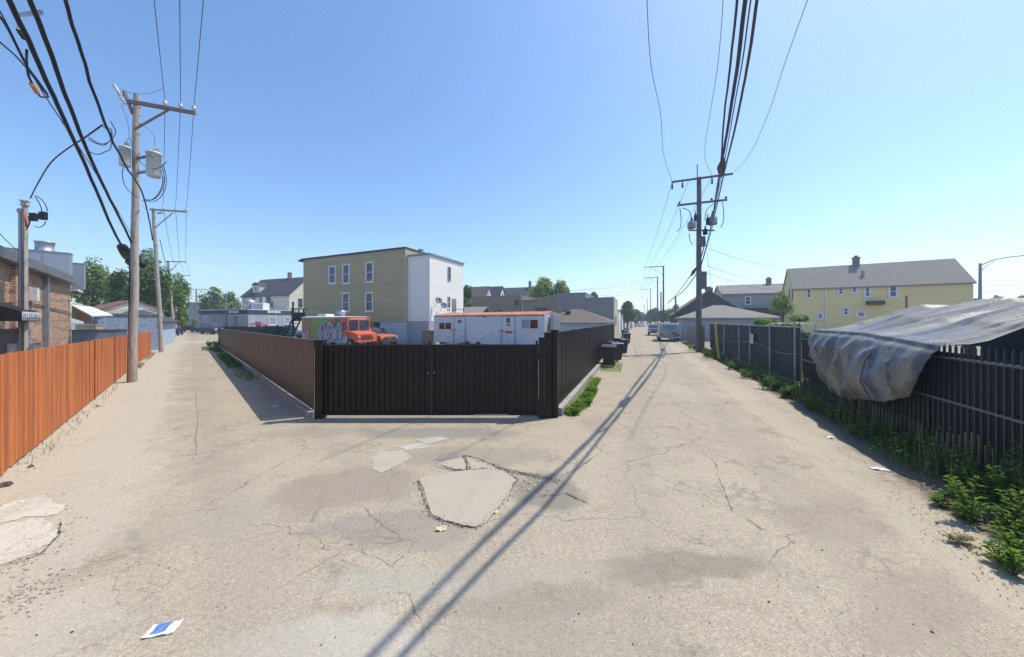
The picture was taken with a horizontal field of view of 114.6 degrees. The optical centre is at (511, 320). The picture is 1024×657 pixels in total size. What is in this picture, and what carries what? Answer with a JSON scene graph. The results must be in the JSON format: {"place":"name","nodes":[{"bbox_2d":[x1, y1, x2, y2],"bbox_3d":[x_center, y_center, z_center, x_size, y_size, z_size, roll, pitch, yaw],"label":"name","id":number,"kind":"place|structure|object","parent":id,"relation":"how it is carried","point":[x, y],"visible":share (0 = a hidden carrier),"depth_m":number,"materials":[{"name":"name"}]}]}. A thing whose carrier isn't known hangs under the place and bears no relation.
{"place":"outdoors","nodes":[
{"label":"outdoors","id":0,"kind":"place"},
{"bbox_2d":[0,245,82,347],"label":"brick building","id":1,"kind":"structure","parent":0,"point":[49,293],"depth_m":14.14,"materials":[{"name":"brown brick"}]},
{"bbox_2d":[0,302,40,320],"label":"awning","id":2,"kind":"object","parent":1,"relation":"attached to","point":[9,312],"visible":1,"depth_m":9.44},
{"bbox_2d":[0,386,131,627],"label":"gravel","id":3,"kind":"structure","parent":0,"point":[22,591],"depth_m":3.03,"materials":[{"name":"gravel"}]},
{"bbox_2d":[72,263,86,289],"bbox_3d":[-29.896,-3.048,22.691,0.560,1.797,0.610,0,0,44],"label":"duct housing","id":4,"kind":"object","parent":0,"point":[79,270],"visible":0.61,"depth_m":22.59,"materials":[{"name":"metal"}]},
{"bbox_2d":[74,324,103,329],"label":"wall","id":5,"kind":"structure","parent":0,"point":[88,326],"depth_m":21.27,"materials":[{"name":"beige paint"}]},
{"bbox_2d":[29,353,154,469],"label":"grass","id":6,"kind":"structure","parent":0,"point":[149,356],"depth_m":8.34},
{"bbox_2d":[94,300,167,315],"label":"roof","id":7,"kind":"structure","parent":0,"point":[117,307],"depth_m":36.49,"materials":[{"name":"beige paint"}]},
{"bbox_2d":[173,340,217,343],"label":"pavement","id":8,"kind":"structure","parent":0,"point":[188,342],"depth_m":36.03,"materials":[{"name":"concrete"}]},
{"bbox_2d":[223,326,285,335],"bbox_3d":[-31.535,1.475,40.066,11.416,1.650,0.140,0,0,21],"label":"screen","id":9,"kind":"object","parent":8,"relation":"on","point":[257,329],"visible":0.33,"depth_m":39.80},
{"bbox_2d":[184,302,213,325],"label":"house","id":10,"kind":"structure","parent":0,"point":[191,312],"depth_m":93.06,"materials":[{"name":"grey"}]},
{"bbox_2d":[422,330,435,343],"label":"block wall","id":11,"kind":"structure","parent":0,"point":[427,336],"depth_m":30.23,"materials":[{"name":"concrete"}]},
{"bbox_2d":[472,295,535,311],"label":"building","id":12,"kind":"structure","parent":0,"point":[511,303],"depth_m":49.96,"materials":[{"name":"grey concrete"}]},
{"bbox_2d":[0,323,1023,656],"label":"road","id":13,"kind":"structure","parent":0,"point":[128,473],"depth_m":3.50,"materials":[{"name":"concrete"}]},
{"bbox_2d":[0,517,57,564],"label":"road patch","id":14,"kind":"object","parent":13,"relation":"on","point":[8,549],"visible":1,"depth_m":3.47,"materials":[{"name":"concrete"}]},
{"bbox_2d":[0,495,65,522],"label":"road patch","id":15,"kind":"object","parent":13,"relation":"on","point":[42,507],"visible":1,"depth_m":4.01,"materials":[{"name":"concrete"}]},
{"bbox_2d":[0,331,150,475],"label":"cedar fence","id":16,"kind":"object","parent":13,"relation":"on","point":[45,392],"visible":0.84,"depth_m":6.48,"materials":[{"name":"wood"}]},
{"bbox_2d":[112,83,196,382],"bbox_3d":[-13.355,-3.130,12.213,2.353,10.963,0.793,0,0,-13],"label":"utility pole","id":17,"kind":"object","parent":13,"relation":"on","point":[154,165],"visible":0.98,"depth_m":12.21,"materials":[{"name":"grey wood"}]},
{"bbox_2d":[6,0,121,245],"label":"cable bundle","id":18,"kind":"object","parent":17,"relation":"attached to","point":[19,22],"visible":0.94,"depth_m":6.58,"materials":[{"name":"rubber"}]},
{"bbox_2d":[0,11,151,271],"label":"cable","id":19,"kind":"object","parent":17,"relation":"attached to","point":[59,117],"visible":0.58,"depth_m":7.29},
{"bbox_2d":[0,16,48,94],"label":"cable","id":20,"kind":"object","parent":19,"relation":"hanging from","point":[12,38],"visible":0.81,"depth_m":5.61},
{"bbox_2d":[27,0,140,258],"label":"cable bundle","id":21,"kind":"object","parent":17,"relation":"attached to","point":[34,11],"visible":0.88,"depth_m":5.74,"materials":[{"name":"rubber"}]},
{"bbox_2d":[63,0,152,240],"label":"cable bundle","id":22,"kind":"object","parent":17,"relation":"attached to","point":[70,19],"visible":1,"depth_m":5.68,"materials":[{"name":"rubber"}]},
{"bbox_2d":[141,618,183,637],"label":"litter","id":23,"kind":"object","parent":13,"relation":"on","point":[154,630],"visible":1,"depth_m":2.44,"materials":[{"name":"white paper"}]},
{"bbox_2d":[149,206,187,351],"bbox_3d":[-25.049,-2.980,23.980,2.273,10.675,0.323,0,0,-10],"label":"utility pole","id":24,"kind":"object","parent":13,"relation":"on","point":[159,305],"visible":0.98,"depth_m":23.82,"materials":[{"name":"grey wood"}]},
{"bbox_2d":[173,273,192,335],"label":"tree","id":25,"kind":"object","parent":13,"relation":"on","point":[183,286],"visible":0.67,"depth_m":49.95,"materials":[{"name":"green plant"}]},
{"bbox_2d":[198,324,222,333],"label":"parked car","id":26,"kind":"object","parent":13,"relation":"on","point":[210,328],"visible":0.76,"depth_m":55.34,"materials":[{"name":"paint"}]},
{"bbox_2d":[201,345,256,380],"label":"grass","id":27,"kind":"structure","parent":13,"relation":"on","point":[232,362],"depth_m":17.67,"materials":[{"name":"plant"}]},
{"bbox_2d":[221,347,314,417],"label":"kerb","id":28,"kind":"structure","parent":13,"relation":"on","point":[304,409],"depth_m":9.91,"materials":[{"name":"concrete"}]},
{"bbox_2d":[218,327,318,409],"bbox_3d":[-14.959,1.380,18.121,28.898,1.840,0.185,0,0,45],"label":"metal fence","id":29,"kind":"object","parent":28,"relation":"on","point":[286,363],"visible":0.97,"depth_m":10.57,"materials":[{"name":"brown metal"}]},
{"bbox_2d":[314,340,326,418],"bbox_3d":[-4.514,1.377,7.763,0.211,1.846,0.211,0,0,0],"label":"gate post","id":30,"kind":"object","parent":13,"relation":"on","point":[319,379],"visible":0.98,"depth_m":7.67,"materials":[{"name":"black metal"}]},
{"bbox_2d":[324,341,431,414],"bbox_3d":[-3.158,1.347,7.740,2.507,1.762,0.105,0,0,0],"label":"gate leaf","id":31,"kind":"object","parent":30,"relation":"attached to","point":[377,379],"visible":1,"depth_m":7.75,"materials":[{"name":"black metal"}]},
{"bbox_2d":[372,450,411,472],"bbox_3d":[-1.969,2.291,5.433,0.633,0.001,0.900,0,0,-24],"label":"road patch","id":32,"kind":"object","parent":13,"relation":"on","point":[382,461],"visible":1,"depth_m":5.42,"materials":[{"name":"concrete"}]},
{"bbox_2d":[435,458,465,469],"bbox_3d":[-0.978,2.289,5.210,0.487,0.001,0.444,0,0,-18],"label":"road patch","id":33,"kind":"object","parent":13,"relation":"on","point":[458,463],"visible":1,"depth_m":5.23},
{"bbox_2d":[419,467,515,526],"bbox_3d":[-0.480,2.287,4.390,1.277,0.001,1.428,0,0,-24],"label":"road patch","id":34,"kind":"object","parent":13,"relation":"on","point":[470,496],"visible":1,"depth_m":4.35,"materials":[{"name":"concrete"}]},
{"bbox_2d":[413,455,560,531],"bbox_3d":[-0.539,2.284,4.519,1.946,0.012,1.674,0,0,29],"label":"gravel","id":35,"kind":"structure","parent":13,"relation":"on","point":[497,499],"depth_m":4.76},
{"bbox_2d":[538,337,544,418],"bbox_3d":[0.694,1.348,7.763,0.146,1.903,0.146,0,0,0],"label":"gate post","id":36,"kind":"object","parent":13,"relation":"on","point":[541,377],"visible":1,"depth_m":7.70,"materials":[{"name":"black metal"}]},
{"bbox_2d":[432,340,538,414],"bbox_3d":[-0.625,1.347,7.729,2.536,1.762,0.128,0,0,0],"label":"gate leaf","id":37,"kind":"object","parent":36,"relation":"attached to","point":[484,379],"visible":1,"depth_m":7.75,"materials":[{"name":"black metal"}]},
{"bbox_2d":[474,348,507,414],"bbox_3d":[-0.489,1.428,7.719,0.791,1.574,0.108,0,0,0],"label":"walk door","id":38,"kind":"structure","parent":37,"relation":"in","point":[476,350],"depth_m":7.74,"materials":[{"name":"black metal"}]},
{"bbox_2d":[543,332,551,417],"bbox_3d":[0.851,1.291,7.822,0.191,2.018,0.191,0,0,0],"label":"gate post","id":39,"kind":"object","parent":13,"relation":"on","point":[548,375],"visible":0.99,"depth_m":7.74,"materials":[{"name":"black metal"}]},
{"bbox_2d":[559,359,602,415],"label":"kerb","id":40,"kind":"structure","parent":13,"relation":"on","point":[574,392],"depth_m":10.21,"materials":[{"name":"concrete"}]},
{"bbox_2d":[550,324,613,417],"bbox_3d":[4.700,1.260,17.425,0.210,2.080,20.720,0,0,21],"label":"metal fence","id":41,"kind":"object","parent":40,"relation":"on","point":[577,356],"visible":0.81,"depth_m":10.08,"materials":[{"name":"black metal"}]},
{"bbox_2d":[565,362,621,415],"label":"grass","id":42,"kind":"structure","parent":13,"relation":"on","point":[595,381],"depth_m":10.69,"materials":[{"name":"plant"}]},
{"bbox_2d":[601,344,616,365],"bbox_3d":[4.823,1.745,16.378,0.720,1.108,0.800,0,0,17],"label":"trash bin","id":43,"kind":"object","parent":13,"relation":"on","point":[608,352],"visible":0.99,"depth_m":16.07,"materials":[{"name":"black plastic"}]},
{"bbox_2d":[657,323,679,341],"bbox_3d":[17.892,1.273,37.838,2.020,2.045,5.350,0,0,21],"label":"van","id":44,"kind":"object","parent":13,"relation":"on","point":[667,330],"visible":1,"depth_m":35.58,"materials":[{"name":"paint"}]},
{"bbox_2d":[671,164,732,351],"bbox_3d":[13.619,-4.440,23.693,3.793,13.585,1.084,0,0,7],"label":"utility pole","id":45,"kind":"object","parent":13,"relation":"on","point":[701,275],"visible":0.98,"depth_m":23.71,"materials":[{"name":"brown wood"}]},
{"bbox_2d":[706,0,738,244],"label":"cable bundle","id":46,"kind":"object","parent":45,"relation":"attached to","point":[733,36],"visible":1,"depth_m":6.86,"materials":[{"name":"rubber"}]},
{"bbox_2d":[706,0,747,245],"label":"cable bundle","id":47,"kind":"object","parent":45,"relation":"attached to","point":[742,24],"visible":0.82,"depth_m":5.67,"materials":[{"name":"rubber"}]},
{"bbox_2d":[707,0,751,242],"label":"cable bundle","id":48,"kind":"object","parent":45,"relation":"attached to","point":[737,86],"visible":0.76,"depth_m":7.50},
{"bbox_2d":[707,0,758,246],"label":"cable bundle","id":49,"kind":"object","parent":45,"relation":"attached to","point":[750,49],"visible":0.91,"depth_m":8.23,"materials":[{"name":"rubber"}]},
{"bbox_2d":[709,323,800,385],"bbox_3d":[12.181,1.215,17.802,0.166,2.170,14.802,0,0,21],"label":"chainlink fence","id":50,"kind":"object","parent":13,"relation":"on","point":[773,346],"visible":0.88,"depth_m":14.08,"materials":[{"name":"metal"}]},
{"bbox_2d":[756,373,781,389],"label":"weed","id":51,"kind":"object","parent":13,"relation":"on","point":[774,384],"visible":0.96,"depth_m":10.93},
{"bbox_2d":[777,383,800,398],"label":"weed","id":52,"kind":"object","parent":13,"relation":"on","point":[784,393],"visible":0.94,"depth_m":9.74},
{"bbox_2d":[800,393,823,410],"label":"weed","id":53,"kind":"object","parent":13,"relation":"on","point":[809,402],"visible":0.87,"depth_m":8.44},
{"bbox_2d":[823,403,856,422],"bbox_3d":[7.447,2.108,7.477,0.496,0.390,0.534,0,0,0],"label":"weed","id":54,"kind":"object","parent":13,"relation":"on","point":[832,412],"visible":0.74,"depth_m":7.51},
{"bbox_2d":[702,348,1023,537],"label":"ground weeds","id":55,"kind":"object","parent":13,"relation":"on","point":[998,503],"visible":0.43,"depth_m":5.56,"materials":[{"name":"plant"}]},
{"bbox_2d":[845,416,894,439],"bbox_3d":[6.947,2.063,6.386,0.613,0.481,0.533,0,0,0],"label":"weed","id":56,"kind":"object","parent":13,"relation":"on","point":[853,429],"visible":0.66,"depth_m":6.42,"materials":[{"name":"plant"}]},
{"bbox_2d":[894,432,922,452],"bbox_3d":[7.008,2.115,5.827,0.669,0.376,0.514,0,0,-11],"label":"weed","id":57,"kind":"object","parent":13,"relation":"on","point":[902,436],"visible":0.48,"depth_m":5.69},
{"bbox_2d":[883,429,936,456],"bbox_3d":[7.000,2.094,5.642,0.745,0.420,0.690,0,0,0],"label":"weed","id":58,"kind":"object","parent":13,"relation":"on","point":[905,441],"visible":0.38,"depth_m":5.66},
{"bbox_2d":[799,331,1023,491],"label":"picket fence","id":59,"kind":"object","parent":13,"relation":"on","point":[976,399],"visible":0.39,"depth_m":4.88,"materials":[{"name":"metal"}]},
{"bbox_2d":[925,433,971,471],"bbox_3d":[6.652,2.051,4.880,0.475,0.504,0.716,0,0,-35],"label":"weed","id":60,"kind":"object","parent":13,"relation":"on","point":[950,453],"visible":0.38,"depth_m":5.02,"materials":[{"name":"plant"}]},
{"bbox_2d":[928,476,985,520],"bbox_3d":[5.322,2.121,3.964,0.420,0.364,0.568,0,0,33],"label":"weed","id":61,"kind":"object","parent":13,"relation":"on","point":[944,497],"visible":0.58,"depth_m":4.04,"materials":[{"name":"plant"}]},
{"bbox_2d":[938,530,982,550],"bbox_3d":[4.612,2.245,3.339,0.296,0.080,0.273,0,0,0],"label":"weed","id":62,"kind":"object","parent":13,"relation":"on","point":[960,538],"visible":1,"depth_m":3.39,"materials":[{"name":"green plant"}]},
{"bbox_2d":[948,440,1008,497],"bbox_3d":[6.326,2.006,4.468,0.830,0.595,0.558,0,0,-33],"label":"weed","id":63,"kind":"object","parent":13,"relation":"on","point":[962,477],"visible":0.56,"depth_m":4.49,"materials":[{"name":"plant"}]},
{"bbox_2d":[942,475,1023,536],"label":"weed","id":64,"kind":"object","parent":13,"relation":"on","point":[1016,518],"visible":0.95,"depth_m":3.60,"materials":[{"name":"plant"}]},
{"bbox_2d":[979,520,1023,575],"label":"weed","id":65,"kind":"object","parent":13,"relation":"on","point":[1007,553],"visible":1,"depth_m":3.07,"materials":[{"name":"plant"}]},
{"bbox_2d":[982,439,1023,512],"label":"weed","id":66,"kind":"object","parent":13,"relation":"on","point":[1000,483],"visible":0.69,"depth_m":3.89,"materials":[{"name":"plant"}]},
{"bbox_2d":[983,439,1022,495],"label":"weed","id":67,"kind":"object","parent":13,"relation":"on","point":[1011,477],"visible":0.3,"depth_m":4.11,"materials":[{"name":"plant"}]},
{"bbox_2d":[0,0,1023,322],"label":"sky","id":68,"kind":"structure","parent":0,"point":[516,142],"materials":[{"name":"blue"}]},
{"bbox_2d":[504,281,534,297],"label":"house","id":69,"kind":"structure","parent":0,"point":[523,291],"depth_m":84.88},
{"bbox_2d":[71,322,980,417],"bbox_3d":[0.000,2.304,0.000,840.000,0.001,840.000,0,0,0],"label":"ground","id":70,"kind":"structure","parent":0,"point":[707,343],"depth_m":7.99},
{"bbox_2d":[0,329,30,354],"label":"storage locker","id":71,"kind":"object","parent":70,"relation":"on","point":[8,336],"visible":0.31,"depth_m":10.06,"materials":[{"name":"metal"}]},
{"bbox_2d":[6,342,40,352],"bbox_3d":[-15.413,1.497,10.404,0.700,1.607,0.512,0,0,44],"label":"air conditioner","id":72,"kind":"object","parent":70,"relation":"on","point":[11,347],"visible":0.12,"depth_m":10.12,"materials":[{"name":"metal"}]},
{"bbox_2d":[16,195,47,350],"bbox_3d":[-14.747,-0.771,10.140,0.993,6.142,0.221,0,0,8],"label":"service mast","id":73,"kind":"object","parent":70,"relation":"on","point":[24,220],"visible":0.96,"depth_m":10.16,"materials":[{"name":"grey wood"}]},
{"bbox_2d":[30,124,102,198],"bbox_3d":[-13.027,-4.340,9.348,7.812,1.192,0.398,0,0,29],"label":"cable","id":74,"kind":"object","parent":73,"relation":"attached to","point":[78,141],"visible":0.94,"depth_m":9.73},
{"bbox_2d":[71,255,110,306],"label":"tree","id":75,"kind":"object","parent":70,"relation":"on","point":[93,292],"visible":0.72,"depth_m":47.50,"materials":[{"name":"green plant"}]},
{"bbox_2d":[71,329,127,342],"bbox_3d":[-25.460,1.429,20.340,2.210,1.743,0.140,0,0,-41],"label":"sheet fence","id":76,"kind":"object","parent":70,"relation":"on","point":[78,336],"visible":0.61,"depth_m":20.17,"materials":[{"name":"grey"}]},
{"bbox_2d":[99,271,125,303],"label":"tree","id":77,"kind":"object","parent":70,"relation":"on","point":[106,294],"visible":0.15,"depth_m":45.48,"materials":[{"name":"green plant"}]},
{"bbox_2d":[107,268,128,301],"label":"tree","id":78,"kind":"object","parent":70,"relation":"on","point":[118,282],"visible":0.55,"depth_m":42.35,"materials":[{"name":"green plant"}]},
{"bbox_2d":[84,313,157,349],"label":"shed","id":79,"kind":"structure","parent":70,"relation":"on","point":[147,322],"depth_m":24.22,"materials":[{"name":"metal"}]},
{"bbox_2d":[123,248,178,310],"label":"tree","id":80,"kind":"object","parent":70,"relation":"on","point":[147,291],"visible":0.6,"depth_m":41.44,"materials":[{"name":"green plant"}]},
{"bbox_2d":[123,310,179,345],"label":"garage","id":81,"kind":"structure","parent":70,"relation":"on","point":[168,331],"depth_m":30.91,"materials":[{"name":"white"}]},
{"bbox_2d":[151,287,187,317],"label":"tree","id":82,"kind":"object","parent":70,"relation":"on","point":[167,306],"visible":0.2,"depth_m":46.61,"materials":[{"name":"green plant"}]},
{"bbox_2d":[195,286,230,314],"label":"tree","id":83,"kind":"object","parent":70,"relation":"on","point":[216,301],"visible":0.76,"depth_m":91.51,"materials":[{"name":"green plant"}]},
{"bbox_2d":[223,291,241,309],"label":"tree","id":84,"kind":"object","parent":70,"relation":"on","point":[234,303],"visible":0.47,"depth_m":95.63,"materials":[{"name":"green plant"}]},
{"bbox_2d":[200,309,291,332],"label":"shop","id":85,"kind":"structure","parent":70,"relation":"on","point":[239,317],"depth_m":60.52,"materials":[{"name":"metal"}]},
{"bbox_2d":[240,272,302,329],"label":"house","id":86,"kind":"structure","parent":70,"relation":"on","point":[280,294],"depth_m":68.43,"materials":[{"name":"beige"}]},
{"bbox_2d":[284,302,307,336],"bbox_3d":[-21.930,0.203,33.221,2.245,4.194,1.085,0,0,15],"label":"metal stair","id":87,"kind":"object","parent":70,"relation":"on","point":[296,316],"visible":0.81,"depth_m":32.81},
{"bbox_2d":[301,311,376,343],"bbox_3d":[-15.392,0.713,29.202,7.550,3.165,2.850,0,0,28],"label":"food truck","id":88,"kind":"object","parent":70,"relation":"on","point":[340,327],"visible":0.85,"depth_m":28.01,"materials":[{"name":"orange metal"}]},
{"bbox_2d":[355,327,397,343],"bbox_3d":[-13.021,1.472,30.678,4.740,1.648,1.920,0,0,28],"label":"pickup truck","id":89,"kind":"object","parent":70,"relation":"on","point":[383,335],"visible":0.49,"depth_m":29.85,"materials":[{"name":"orange metal"}]},
{"bbox_2d":[298,247,464,343],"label":"apartment building","id":90,"kind":"structure","parent":70,"relation":"on","point":[397,291],"depth_m":34.63,"materials":[{"name":"beige"}]},
{"bbox_2d":[342,263,349,284],"bbox_3d":[-18.402,-5.144,36.443,1.219,2.280,0.099,0,0,24],"label":"window","id":91,"kind":"structure","parent":90,"relation":"in","point":[345,267],"depth_m":36.45,"materials":[{"name":"white glass"}]},
{"bbox_2d":[365,261,373,282],"bbox_3d":[-15.189,-5.138,35.026,1.220,2.258,0.099,0,0,24],"label":"window","id":92,"kind":"structure","parent":90,"relation":"in","point":[369,266],"depth_m":35.06,"materials":[{"name":"white glass"}]},
{"bbox_2d":[467,286,492,306],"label":"house","id":93,"kind":"structure","parent":70,"relation":"on","point":[483,291],"depth_m":71.51,"materials":[{"name":"grey"}]},
{"bbox_2d":[434,311,559,348],"bbox_3d":[-1.241,0.810,26.096,11.192,2.980,2.840,0,0,32],"label":"office trailer","id":94,"kind":"object","parent":70,"relation":"on","point":[530,327],"visible":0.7,"depth_m":24.75,"materials":[{"name":"white metal"}]},
{"bbox_2d":[527,276,557,297],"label":"tree","id":95,"kind":"object","parent":70,"relation":"on","point":[543,287],"visible":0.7,"depth_m":58.90,"materials":[{"name":"green plant"}]},
{"bbox_2d":[549,279,569,295],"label":"tree","id":96,"kind":"object","parent":70,"relation":"on","point":[560,287],"visible":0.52,"depth_m":59.22,"materials":[{"name":"green plant"}]},
{"bbox_2d":[556,292,593,313],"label":"building","id":97,"kind":"structure","parent":70,"relation":"on","point":[567,301],"depth_m":46.13,"materials":[{"name":"grey metal"}]},
{"bbox_2d":[586,297,617,337],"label":"building","id":98,"kind":"structure","parent":70,"relation":"on","point":[606,307],"depth_m":44.62,"materials":[{"name":"grey metal"}]},
{"bbox_2d":[620,300,638,327],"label":"tree","id":99,"kind":"object","parent":70,"relation":"on","point":[628,311],"visible":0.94,"depth_m":81.29,"materials":[{"name":"green plant"}]},
{"bbox_2d":[668,286,737,322],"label":"house","id":100,"kind":"structure","parent":70,"relation":"on","point":[710,298],"depth_m":48.87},
{"bbox_2d":[675,305,785,340],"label":"garage","id":101,"kind":"structure","parent":70,"relation":"on","point":[719,314],"depth_m":37.13,"materials":[{"name":"grey"}]},
{"bbox_2d":[714,277,783,315],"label":"house","id":102,"kind":"structure","parent":70,"relation":"on","point":[750,298],"depth_m":51.98,"materials":[{"name":"grey"}]},
{"bbox_2d":[768,291,796,321],"bbox_3d":[25.558,-0.244,31.003,2.179,5.297,2.064,0,0,0],"label":"tree","id":103,"kind":"object","parent":70,"relation":"on","point":[783,303],"visible":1,"depth_m":30.75,"materials":[{"name":"green plant"}]},
{"bbox_2d":[963,328,1023,359],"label":"tarp shelter","id":104,"kind":"object","parent":70,"relation":"on","point":[1011,341],"visible":0.04,"depth_m":4.83,"materials":[{"name":"brown wood"}]},
{"bbox_2d":[808,298,1023,401],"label":"tarp","id":105,"kind":"object","parent":104,"relation":"on","point":[903,351],"visible":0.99,"depth_m":6.46,"materials":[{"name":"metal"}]},
{"bbox_2d":[978,255,1023,299],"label":"street lamp","id":106,"kind":"object","parent":70,"relation":"on","point":[980,269],"visible":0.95,"depth_m":29.93,"materials":[{"name":"grey metal"}]},
{"bbox_2d":[520,295,555,312],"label":"building","id":107,"kind":"structure","parent":0,"point":[547,303],"depth_m":47.68,"materials":[{"name":"grey metal"}]},
{"bbox_2d":[559,309,616,330],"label":"garage","id":108,"kind":"structure","parent":0,"point":[575,319],"depth_m":31.28,"materials":[{"name":"grey"}]},
{"bbox_2d":[782,255,976,335],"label":"house","id":109,"kind":"structure","parent":0,"point":[832,297],"depth_m":35.26,"materials":[{"name":"yellow"}]},
{"bbox_3d":[-26.962,0.075,16.661,2.100,4.450,5.350,0,0,44],"label":"annex","id":110,"kind":"object","parent":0,"visible":0},
{"bbox_2d":[6,247,72,275],"bbox_3d":[-27.016,-3.027,18.500,0.760,1.855,2.760,0,0,44],"label":"duct housing","id":111,"kind":"object","parent":110,"relation":"on","point":[62,261],"visible":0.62,"depth_m":18.84,"materials":[{"name":"metal"}]},
{"bbox_2d":[33,240,55,251],"bbox_3d":[-26.722,-4.215,18.814,0.760,0.600,0.760,0,0,0],"label":"exhaust fan","id":112,"kind":"object","parent":111,"relation":"on","point":[44,245],"visible":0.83,"depth_m":18.61,"materials":[{"name":"metal"}]},
{"bbox_2d":[71,305,112,322],"bbox_3d":[-25.067,-0.373,19.703,1.282,1.086,5.907,0,0,-42],"label":"canopy","id":113,"kind":"object","parent":110,"relation":"attached to","point":[86,315],"visible":1,"depth_m":18.51,"materials":[{"name":"grey metal"}]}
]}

